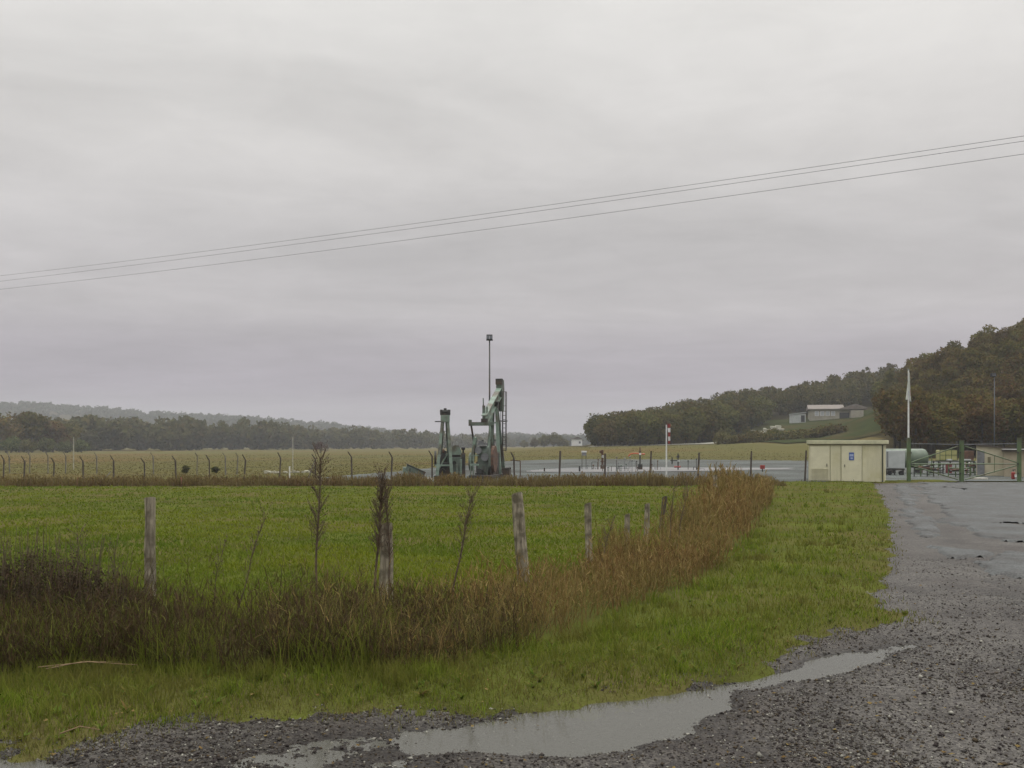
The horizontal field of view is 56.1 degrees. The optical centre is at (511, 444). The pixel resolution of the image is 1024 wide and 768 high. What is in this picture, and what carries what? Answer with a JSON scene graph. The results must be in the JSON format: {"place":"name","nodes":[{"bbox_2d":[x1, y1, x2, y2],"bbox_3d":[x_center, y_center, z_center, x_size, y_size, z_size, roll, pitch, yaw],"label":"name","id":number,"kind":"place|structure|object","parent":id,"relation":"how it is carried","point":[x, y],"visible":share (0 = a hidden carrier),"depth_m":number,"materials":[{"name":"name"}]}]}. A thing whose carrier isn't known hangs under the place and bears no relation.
{"place":"outdoors","nodes":[
{"label":"outdoors","id":0,"kind":"place"},
{"bbox_2d":[0,480,956,762],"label":"pasture","id":1,"kind":"structure","parent":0,"point":[782,550],"depth_m":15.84,"materials":[{"name":"green plant"}]},
{"bbox_2d":[65,519,89,576],"bbox_3d":[-4.532,1.350,10.004,0.228,1.160,0.236,0,0,10],"label":"dead stalk","id":2,"kind":"object","parent":1,"relation":"on","point":[82,528],"visible":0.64,"depth_m":9.99,"materials":[{"name":"plant"}]},
{"bbox_2d":[0,524,167,639],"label":"dark bush","id":3,"kind":"object","parent":1,"relation":"on","point":[79,577],"visible":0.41,"depth_m":9.52,"materials":[{"name":"brown plant"}]},
{"bbox_2d":[144,497,155,604],"bbox_3d":[-3.880,1.370,10.298,0.122,1.626,0.125,0,0,23],"label":"wooden post","id":4,"kind":"object","parent":1,"relation":"on","point":[150,528],"visible":0.57,"depth_m":10.26,"materials":[{"name":"grey wood"}]},
{"bbox_2d":[238,502,271,609],"bbox_3d":[-2.758,1.270,10.203,0.401,1.361,0.161,0,0,0],"label":"dead stalk","id":5,"kind":"object","parent":1,"relation":"on","point":[258,531],"visible":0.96,"depth_m":10.21,"materials":[{"name":"brown plant"}]},
{"bbox_2d":[0,526,567,676],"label":"dark weeds","id":6,"kind":"object","parent":1,"relation":"on","point":[110,633],"visible":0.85,"depth_m":8.66,"materials":[{"name":"brown plant"}]},
{"bbox_2d":[305,440,330,600],"bbox_3d":[-2.134,0.952,10.591,0.270,2.001,0.250,0,0,-34],"label":"dead stalk","id":7,"kind":"object","parent":1,"relation":"on","point":[318,510],"visible":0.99,"depth_m":10.59,"materials":[{"name":"brown plant"}]},
{"bbox_2d":[368,464,390,597],"bbox_3d":[-1.495,1.070,10.800,0.256,1.761,0.209,0,0,0],"label":"dead stalk","id":8,"kind":"object","parent":1,"relation":"on","point":[379,515],"visible":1,"depth_m":10.79,"materials":[{"name":"brown plant"}]},
{"bbox_2d":[379,523,393,603],"bbox_3d":[-1.486,1.568,11.400,0.189,1.292,0.184,0,0,0],"label":"wooden post","id":9,"kind":"object","parent":1,"relation":"on","point":[384,564],"visible":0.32,"depth_m":11.33,"materials":[{"name":"grey wood"}]},
{"bbox_2d":[381,471,395,605],"bbox_3d":[-1.420,1.133,11.000,0.195,1.664,0.164,0,0,0],"label":"dead stalk","id":10,"kind":"object","parent":1,"relation":"on","point":[387,533],"visible":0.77,"depth_m":11.00,"materials":[{"name":"brown plant"}]},
{"bbox_2d":[0,468,786,486],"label":"rusty weeds","id":11,"kind":"object","parent":1,"relation":"on","point":[650,479],"visible":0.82,"depth_m":45.72,"materials":[{"name":"brown plant"}]},
{"bbox_2d":[0,505,906,739],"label":"broad leaf weeds","id":12,"kind":"object","parent":1,"relation":"on","point":[416,683],"visible":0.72,"depth_m":7.92,"materials":[{"name":"green plant"}]},
{"bbox_2d":[451,479,483,595],"bbox_3d":[-0.525,1.184,11.199,0.392,1.564,0.263,0,0,0],"label":"dead stalk","id":13,"kind":"object","parent":1,"relation":"on","point":[470,500],"visible":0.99,"depth_m":11.20,"materials":[{"name":"brown plant"}]},
{"bbox_2d":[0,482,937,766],"bbox_3d":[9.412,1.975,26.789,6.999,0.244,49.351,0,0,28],"label":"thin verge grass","id":14,"kind":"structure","parent":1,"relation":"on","point":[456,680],"depth_m":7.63,"materials":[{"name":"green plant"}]},
{"bbox_2d":[0,479,957,763],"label":"verge grass","id":15,"kind":"structure","parent":1,"relation":"on","point":[394,673],"depth_m":8.34,"materials":[{"name":"green plant"}]},
{"bbox_2d":[258,459,779,666],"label":"dry weeds","id":16,"kind":"object","parent":1,"relation":"on","point":[735,498],"visible":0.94,"depth_m":12.75,"materials":[{"name":"brown plant"}]},
{"bbox_2d":[512,492,529,584],"bbox_3d":[0.137,1.418,13.294,0.288,1.530,0.200,0,0,0],"label":"wooden post","id":17,"kind":"object","parent":1,"relation":"on","point":[519,531],"visible":0.68,"depth_m":13.23,"materials":[{"name":"grey wood"}]},
{"bbox_2d":[584,502,592,563],"bbox_3d":[1.249,1.555,15.598,0.148,1.244,0.131,0,0,0],"label":"wooden post","id":18,"kind":"object","parent":1,"relation":"on","point":[588,518],"visible":0.63,"depth_m":15.55,"materials":[{"name":"grey wood"}]},
{"bbox_2d":[644,503,649,540],"bbox_3d":[2.667,1.675,18.999,0.126,1.046,0.122,0,0,0],"label":"wooden post","id":19,"kind":"object","parent":1,"relation":"on","point":[647,510],"visible":0.48,"depth_m":18.95,"materials":[{"name":"grey wood"}]},
{"bbox_2d":[907,438,911,480],"bbox_3d":[21.173,0.920,51.200,0.210,2.600,0.190,0,0,0],"label":"gate post","id":20,"kind":"object","parent":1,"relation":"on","point":[909,463],"visible":0.7,"depth_m":51.12,"materials":[{"name":"metal"}]},
{"bbox_2d":[911,443,959,480],"bbox_3d":[22.590,0.923,51.200,2.620,1.994,0.064,0,0,0],"label":"gate leaf","id":21,"kind":"object","parent":20,"relation":"attached to","point":[931,463],"visible":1,"depth_m":51.18,"materials":[{"name":"green metal"}]},
{"bbox_2d":[1,136,1021,275],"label":"overhead cable","id":22,"kind":"object","parent":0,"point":[565,202],"visible":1,"depth_m":28.25,"materials":[{"name":"grey metal"}]},
{"bbox_2d":[0,483,1023,767],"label":"gravel road","id":23,"kind":"structure","parent":0,"point":[916,549],"depth_m":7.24,"materials":[{"name":"grey gravel"}]},
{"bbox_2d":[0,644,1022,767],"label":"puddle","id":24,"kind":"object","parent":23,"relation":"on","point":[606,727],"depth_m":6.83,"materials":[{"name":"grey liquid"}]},
{"bbox_2d":[891,484,940,537],"bbox_3d":[14.315,1.994,34.415,1.503,0.090,29.625,0,0,22],"label":"asphalt surface","id":25,"kind":"object","parent":23,"relation":"on","point":[925,525],"visible":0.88,"depth_m":26.71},
{"bbox_2d":[926,545,993,558],"bbox_3d":[8.400,1.999,17.788,1.257,0.090,2.146,0,0,12],"label":"asphalt surface","id":26,"kind":"object","parent":23,"relation":"on","point":[950,552],"visible":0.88,"depth_m":17.54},
{"bbox_2d":[917,482,1023,541],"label":"asphalt surface","id":27,"kind":"object","parent":23,"relation":"on","point":[984,509],"visible":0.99,"depth_m":30.89,"materials":[{"name":"grey asphalt"}]},
{"bbox_2d":[973,551,1023,578],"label":"asphalt surface","id":28,"kind":"object","parent":23,"relation":"on","point":[1010,564],"visible":0.87,"depth_m":15.81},
{"bbox_2d":[0,397,1023,482],"bbox_3d":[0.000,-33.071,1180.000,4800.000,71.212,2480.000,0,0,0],"label":"ground","id":29,"kind":"structure","parent":0,"point":[787,449],"depth_m":166.07,"materials":[{"name":"green plant"}]},
{"bbox_2d":[0,436,20,452],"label":"oak tree","id":30,"kind":"object","parent":29,"relation":"on","point":[13,443],"visible":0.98,"depth_m":284.42,"materials":[{"name":"green plant"}]},
{"bbox_2d":[0,415,25,452],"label":"oak tree","id":31,"kind":"object","parent":29,"relation":"on","point":[8,428],"visible":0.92,"depth_m":298.04,"materials":[{"name":"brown plant"}]},
{"bbox_2d":[19,439,38,452],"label":"oak tree","id":32,"kind":"object","parent":29,"relation":"on","point":[26,446],"visible":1,"depth_m":282.13,"materials":[{"name":"green plant"}]},
{"bbox_2d":[13,411,49,452],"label":"oak tree","id":33,"kind":"object","parent":29,"relation":"on","point":[34,427],"visible":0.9,"depth_m":304.22,"materials":[{"name":"green plant"}]},
{"bbox_2d":[36,437,56,452],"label":"oak tree","id":34,"kind":"object","parent":29,"relation":"on","point":[45,446],"visible":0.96,"depth_m":286.95,"materials":[{"name":"green plant"}]},
{"bbox_2d":[37,420,70,451],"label":"oak tree","id":35,"kind":"object","parent":29,"relation":"on","point":[56,430],"visible":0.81,"depth_m":308.92,"materials":[{"name":"brown plant"}]},
{"bbox_2d":[55,440,72,452],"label":"oak tree","id":36,"kind":"object","parent":29,"relation":"on","point":[68,447],"visible":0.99,"depth_m":289.40,"materials":[{"name":"green plant"}]},
{"bbox_2d":[59,423,83,451],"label":"oak tree","id":37,"kind":"object","parent":29,"relation":"on","point":[71,431],"visible":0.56,"depth_m":320.24,"materials":[{"name":"green plant"}]},
{"bbox_2d":[74,439,90,452],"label":"oak tree","id":38,"kind":"object","parent":29,"relation":"on","point":[80,445],"visible":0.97,"depth_m":298.89,"materials":[{"name":"green plant"}]},
{"bbox_2d":[0,414,561,450],"bbox_3d":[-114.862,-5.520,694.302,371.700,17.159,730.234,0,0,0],"label":"treeline","id":39,"kind":"object","parent":29,"relation":"on","point":[185,432],"visible":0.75,"depth_m":454.91,"materials":[{"name":"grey plant"}]},
{"bbox_2d":[0,400,589,446],"bbox_3d":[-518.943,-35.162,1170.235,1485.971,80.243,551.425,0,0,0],"label":"ridge wood","id":40,"kind":"object","parent":29,"relation":"on","point":[21,406],"visible":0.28,"depth_m":1266.99,"materials":[{"name":"green plant"}]},
{"bbox_2d":[583,412,604,445],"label":"oak tree","id":41,"kind":"object","parent":29,"relation":"on","point":[592,434],"visible":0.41,"depth_m":245.60,"materials":[{"name":"green plant"}]},
{"bbox_2d":[593,418,617,445],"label":"oak tree","id":42,"kind":"object","parent":29,"relation":"on","point":[604,430],"visible":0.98,"depth_m":231.19,"materials":[{"name":"green plant"}]},
{"bbox_2d":[614,412,642,445],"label":"oak tree","id":43,"kind":"object","parent":29,"relation":"on","point":[628,434],"visible":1,"depth_m":223.87,"materials":[{"name":"green plant"}]},
{"bbox_2d":[634,410,664,444],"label":"oak tree","id":44,"kind":"object","parent":29,"relation":"on","point":[649,428],"visible":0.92,"depth_m":226.21,"materials":[{"name":"green plant"}]},
{"bbox_2d":[310,459,1023,481],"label":"well pad","id":45,"kind":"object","parent":29,"relation":"on","point":[794,471],"visible":0.45,"depth_m":78.99,"materials":[{"name":"grey gravel"}]},
{"bbox_2d":[434,408,464,478],"bbox_3d":[-3.632,-0.033,55.919,1.800,4.120,3.600,0,0,-4],"label":"pumpjack","id":46,"kind":"object","parent":45,"relation":"on","point":[458,465],"visible":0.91,"depth_m":55.09,"materials":[{"name":"metal"}]},
{"bbox_2d":[468,379,520,478],"bbox_3d":[-0.922,-1.010,56.875,2.360,6.061,5.340,0,0,12],"label":"pumpjack","id":47,"kind":"object","parent":45,"relation":"on","point":[493,467],"visible":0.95,"depth_m":56.02,"materials":[{"name":"metal"}]},
{"bbox_2d":[527,467,788,471],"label":"concrete slab","id":48,"kind":"structure","parent":45,"relation":"on","point":[595,469],"depth_m":74.46,"materials":[{"name":"grey concrete"}]},
{"bbox_2d":[806,440,888,481],"bbox_3d":[18.440,1.038,52.697,4.100,2.565,2.640,0,0,23],"label":"cream cabin","id":49,"kind":"object","parent":45,"relation":"on","point":[849,460],"visible":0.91,"depth_m":51.55,"materials":[{"name":"paint"}]},
{"bbox_2d":[810,446,828,479],"bbox_3d":[16.705,1.000,52.101,0.998,1.860,0.058,0,0,23],"label":"door","id":50,"kind":"structure","parent":49,"relation":"in","point":[819,455],"depth_m":52.11,"materials":[{"name":"beige paint"}]},
{"bbox_2d":[842,446,861,480],"bbox_3d":[18.223,1.000,51.445,1.019,1.900,0.078,0,0,23],"label":"door","id":51,"kind":"structure","parent":49,"relation":"in","point":[851,455],"depth_m":51.45,"materials":[{"name":"beige paint"}]},
{"bbox_2d":[886,451,904,474],"bbox_3d":[24.748,1.165,62.289,1.250,1.570,0.721,0,0,0],"label":"white panel unit","id":52,"kind":"object","parent":45,"relation":"on","point":[895,460],"visible":0.81,"depth_m":61.95,"materials":[{"name":"grey metal"}]},
{"bbox_2d":[886,449,928,472],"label":"storage tank","id":53,"kind":"object","parent":45,"relation":"on","point":[916,454],"visible":0.28,"depth_m":66.08,"materials":[{"name":"metal"}]},
{"bbox_2d":[976,444,1014,475],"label":"pale building","id":54,"kind":"structure","parent":45,"relation":"on","point":[981,457],"depth_m":60.58,"materials":[{"name":"grey metal"}]},
{"bbox_2d":[977,451,984,474],"bbox_3d":[29.689,1.150,60.770,0.420,1.550,0.095,0,0,26],"label":"door","id":55,"kind":"structure","parent":54,"relation":"in","point":[980,455],"depth_m":60.77,"materials":[{"name":"grey metal"}]},
{"bbox_2d":[1001,449,1023,476],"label":"tan annex","id":56,"kind":"object","parent":45,"relation":"on","point":[1010,454],"visible":0.67,"depth_m":58.87,"materials":[{"name":"beige paint"}]},
{"bbox_2d":[657,412,684,443],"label":"oak tree","id":57,"kind":"object","parent":29,"relation":"on","point":[674,429],"visible":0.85,"depth_m":225.87,"materials":[{"name":"green plant"}]},
{"bbox_2d":[673,408,696,443],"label":"oak tree","id":58,"kind":"object","parent":29,"relation":"on","point":[685,436],"visible":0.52,"depth_m":228.42,"materials":[{"name":"green plant"}]},
{"bbox_2d":[681,407,712,442],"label":"oak tree","id":59,"kind":"object","parent":29,"relation":"on","point":[702,422],"visible":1,"depth_m":226.72,"materials":[{"name":"green plant"}]},
{"bbox_2d":[684,406,716,442],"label":"oak tree","id":60,"kind":"object","parent":29,"relation":"on","point":[712,424],"visible":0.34,"depth_m":230.61,"materials":[{"name":"green plant"}]},
{"bbox_2d":[702,404,728,440],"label":"oak tree","id":61,"kind":"object","parent":29,"relation":"on","point":[716,411],"visible":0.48,"depth_m":234.12,"materials":[{"name":"green plant"}]},
{"bbox_2d":[712,433,737,444],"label":"hillside shrub","id":62,"kind":"object","parent":29,"relation":"on","point":[723,439],"visible":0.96,"depth_m":215.26,"materials":[{"name":"green plant"}]},
{"bbox_2d":[717,402,741,433],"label":"oak tree","id":63,"kind":"object","parent":29,"relation":"on","point":[734,414],"visible":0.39,"depth_m":254.97,"materials":[{"name":"green plant"}]},
{"bbox_2d":[729,400,753,431],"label":"oak tree","id":64,"kind":"object","parent":29,"relation":"on","point":[737,405],"visible":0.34,"depth_m":264.27,"materials":[{"name":"green plant"}]},
{"bbox_2d":[583,366,901,437],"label":"hilltop wood","id":65,"kind":"object","parent":29,"relation":"on","point":[788,400],"visible":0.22,"depth_m":311.58,"materials":[{"name":"green plant"}]},
{"bbox_2d":[744,397,766,428],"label":"oak tree","id":66,"kind":"object","parent":29,"relation":"on","point":[756,414],"visible":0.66,"depth_m":268.19,"materials":[{"name":"green plant"}]},
{"bbox_2d":[746,430,775,442],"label":"hillside shrub","id":67,"kind":"object","parent":29,"relation":"on","point":[757,436],"visible":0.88,"depth_m":214.54,"materials":[{"name":"green plant"}]},
{"bbox_2d":[754,395,777,423],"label":"oak tree","id":68,"kind":"object","parent":29,"relation":"on","point":[769,407],"visible":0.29,"depth_m":281.41,"materials":[{"name":"green plant"}]},
{"bbox_2d":[807,383,829,404],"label":"oak tree","id":69,"kind":"object","parent":29,"relation":"on","point":[820,394],"visible":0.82,"depth_m":295.39,"materials":[{"name":"green plant"}]},
{"bbox_2d":[829,389,849,406],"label":"oak tree","id":70,"kind":"object","parent":29,"relation":"on","point":[835,398],"visible":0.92,"depth_m":296.58,"materials":[{"name":"green plant"}]},
{"bbox_2d":[839,381,861,405],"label":"oak tree","id":71,"kind":"object","parent":29,"relation":"on","point":[853,397],"visible":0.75,"depth_m":298.65,"materials":[{"name":"green plant"}]},
{"bbox_2d":[871,388,904,448],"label":"oak tree","id":72,"kind":"object","parent":29,"relation":"on","point":[877,402],"visible":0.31,"depth_m":140.83,"materials":[{"name":"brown plant"}]},
{"bbox_2d":[877,368,904,393],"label":"oak tree","id":73,"kind":"object","parent":29,"relation":"on","point":[889,380],"visible":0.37,"depth_m":226.15,"materials":[{"name":"green plant"}]},
{"bbox_2d":[894,357,920,384],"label":"oak tree","id":74,"kind":"object","parent":29,"relation":"on","point":[911,362],"visible":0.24,"depth_m":207.70,"materials":[{"name":"brown plant"}]},
{"bbox_2d":[883,385,934,448],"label":"oak tree","id":75,"kind":"object","parent":29,"relation":"on","point":[917,395],"visible":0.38,"depth_m":138.15,"materials":[{"name":"brown plant"}]},
{"bbox_2d":[888,399,934,448],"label":"oak tree","id":76,"kind":"object","parent":29,"relation":"on","point":[918,418],"visible":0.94,"depth_m":127.82,"materials":[{"name":"brown plant"}]},
{"bbox_2d":[899,365,925,389],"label":"oak tree","id":77,"kind":"object","parent":29,"relation":"on","point":[914,375],"visible":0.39,"depth_m":202.69,"materials":[{"name":"green plant"}]},
{"bbox_2d":[915,355,940,378],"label":"oak tree","id":78,"kind":"object","parent":29,"relation":"on","point":[931,362],"visible":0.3,"depth_m":199.56,"materials":[{"name":"green plant"}]},
{"bbox_2d":[915,368,946,387],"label":"oak tree","id":79,"kind":"object","parent":29,"relation":"on","point":[930,375],"visible":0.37,"depth_m":192.37,"materials":[{"name":"green plant"}]},
{"bbox_2d":[922,393,949,452],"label":"oak tree","id":80,"kind":"object","parent":29,"relation":"on","point":[935,404],"visible":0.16,"depth_m":143.80,"materials":[{"name":"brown plant"}]},
{"bbox_2d":[918,410,960,449],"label":"oak tree","id":81,"kind":"object","parent":29,"relation":"on","point":[939,423],"visible":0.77,"depth_m":128.44,"materials":[{"name":"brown plant"}]},
{"bbox_2d":[933,346,954,369],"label":"oak tree","id":82,"kind":"object","parent":29,"relation":"on","point":[944,353],"visible":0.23,"depth_m":197.33,"materials":[{"name":"green plant"}]},
{"bbox_2d":[932,366,971,389],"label":"oak tree","id":83,"kind":"object","parent":29,"relation":"on","point":[949,375],"visible":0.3,"depth_m":183.45,"materials":[{"name":"green plant"}]},
{"bbox_2d":[940,356,966,381],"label":"oak tree","id":84,"kind":"object","parent":29,"relation":"on","point":[952,362],"visible":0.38,"depth_m":186.82,"materials":[{"name":"green plant"}]},
{"bbox_2d":[938,402,978,449],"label":"oak tree","id":85,"kind":"object","parent":29,"relation":"on","point":[953,413],"visible":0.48,"depth_m":131.84,"materials":[{"name":"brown plant"}]},
{"bbox_2d":[959,440,963,481],"bbox_3d":[23.969,0.995,51.200,0.210,2.451,0.190,0,0,0],"label":"gate post","id":86,"kind":"object","parent":29,"relation":"on","point":[961,442],"visible":0.69,"depth_m":51.12,"materials":[{"name":"metal"}]},
{"bbox_2d":[964,443,1016,479],"bbox_3d":[25.495,0.923,51.200,2.875,1.994,0.064,0,0,0],"label":"gate leaf","id":87,"kind":"object","parent":86,"relation":"attached to","point":[994,463],"visible":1,"depth_m":51.18,"materials":[{"name":"green metal"}]},
{"bbox_2d":[957,393,997,454],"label":"oak tree","id":88,"kind":"object","parent":29,"relation":"on","point":[974,402],"visible":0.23,"depth_m":135.51,"materials":[{"name":"brown plant"}]},
{"bbox_2d":[959,347,996,370],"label":"oak tree","id":89,"kind":"object","parent":29,"relation":"on","point":[980,355],"visible":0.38,"depth_m":187.47,"materials":[{"name":"green plant"}]},
{"bbox_2d":[955,404,1008,444],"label":"oak tree","id":90,"kind":"object","parent":29,"relation":"on","point":[981,418],"visible":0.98,"depth_m":129.61,"materials":[{"name":"brown plant"}]},
{"bbox_2d":[970,324,999,339],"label":"oak tree","id":91,"kind":"object","parent":29,"relation":"on","point":[990,329],"visible":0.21,"depth_m":209.18,"materials":[{"name":"green plant"}]},
{"bbox_2d":[990,399,1014,446],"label":"oak tree","id":92,"kind":"object","parent":29,"relation":"on","point":[999,405],"visible":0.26,"depth_m":137.49,"materials":[{"name":"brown plant"}]},
{"bbox_2d":[992,383,1023,402],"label":"oak tree","id":93,"kind":"object","parent":29,"relation":"on","point":[1006,393],"visible":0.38,"depth_m":158.49,"materials":[{"name":"brown plant"}]},
{"bbox_2d":[998,404,1023,448],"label":"oak tree","id":94,"kind":"object","parent":29,"relation":"on","point":[1007,413],"visible":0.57,"depth_m":133.84,"materials":[{"name":"green plant"}]},
{"bbox_2d":[1017,438,1021,481],"bbox_3d":[27.041,0.920,51.200,0.210,2.600,0.190,0,0,0],"label":"gate post","id":95,"kind":"object","parent":29,"relation":"on","point":[1019,459],"visible":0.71,"depth_m":51.12,"materials":[{"name":"metal"}]},
{"bbox_2d":[0,0,1023,435],"label":"sky","id":96,"kind":"structure","parent":0,"point":[133,130],"materials":[{"name":"grey"}]},
{"bbox_2d":[7,154,1021,288],"bbox_3d":[-9.247,-7.362,34.553,95.609,1.838,0.010,0,0,33],"label":"overhead cable","id":97,"kind":"object","parent":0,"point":[573,217],"visible":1,"depth_m":27.07,"materials":[{"name":"grey metal"}]},
{"bbox_2d":[6,141,1022,280],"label":"overhead cable","id":98,"kind":"object","parent":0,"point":[571,206],"visible":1,"depth_m":27.46,"materials":[{"name":"grey metal"}]},
{"bbox_2d":[8,570,1023,767],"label":"fallen leaves","id":99,"kind":"object","parent":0,"point":[631,754],"depth_m":6.82,"materials":[{"name":"brown plant"}]},
{"bbox_2d":[728,410,884,442],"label":"hillside lawn","id":100,"kind":"structure","parent":0,"point":[865,425],"depth_m":221.40,"materials":[{"name":"green plant"}]},
{"bbox_2d":[732,407,750,432],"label":"oak tree","id":101,"kind":"object","parent":100,"relation":"on","point":[742,422],"visible":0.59,"depth_m":258.67,"materials":[{"name":"green plant"}]},
{"bbox_2d":[778,429,805,439],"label":"hillside shrub","id":102,"kind":"object","parent":100,"relation":"on","point":[790,434],"visible":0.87,"depth_m":212.95,"materials":[{"name":"green plant"}]},
{"bbox_2d":[789,412,805,422],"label":"hillside annex","id":103,"kind":"object","parent":100,"relation":"on","point":[797,417],"visible":0.88,"depth_m":275.94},
{"bbox_2d":[814,425,835,436],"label":"hillside shrub","id":104,"kind":"object","parent":100,"relation":"on","point":[825,431],"visible":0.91,"depth_m":213.15,"materials":[{"name":"green plant"}]},
{"bbox_2d":[806,404,866,420],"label":"hillside house","id":105,"kind":"structure","parent":100,"relation":"on","point":[821,412],"depth_m":278.34,"materials":[{"name":"paint"}]},
{"bbox_2d":[936,450,957,460],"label":"yellow tote","id":106,"kind":"object","parent":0,"point":[949,454],"visible":0.97,"depth_m":66.15,"materials":[{"name":"plastic"}]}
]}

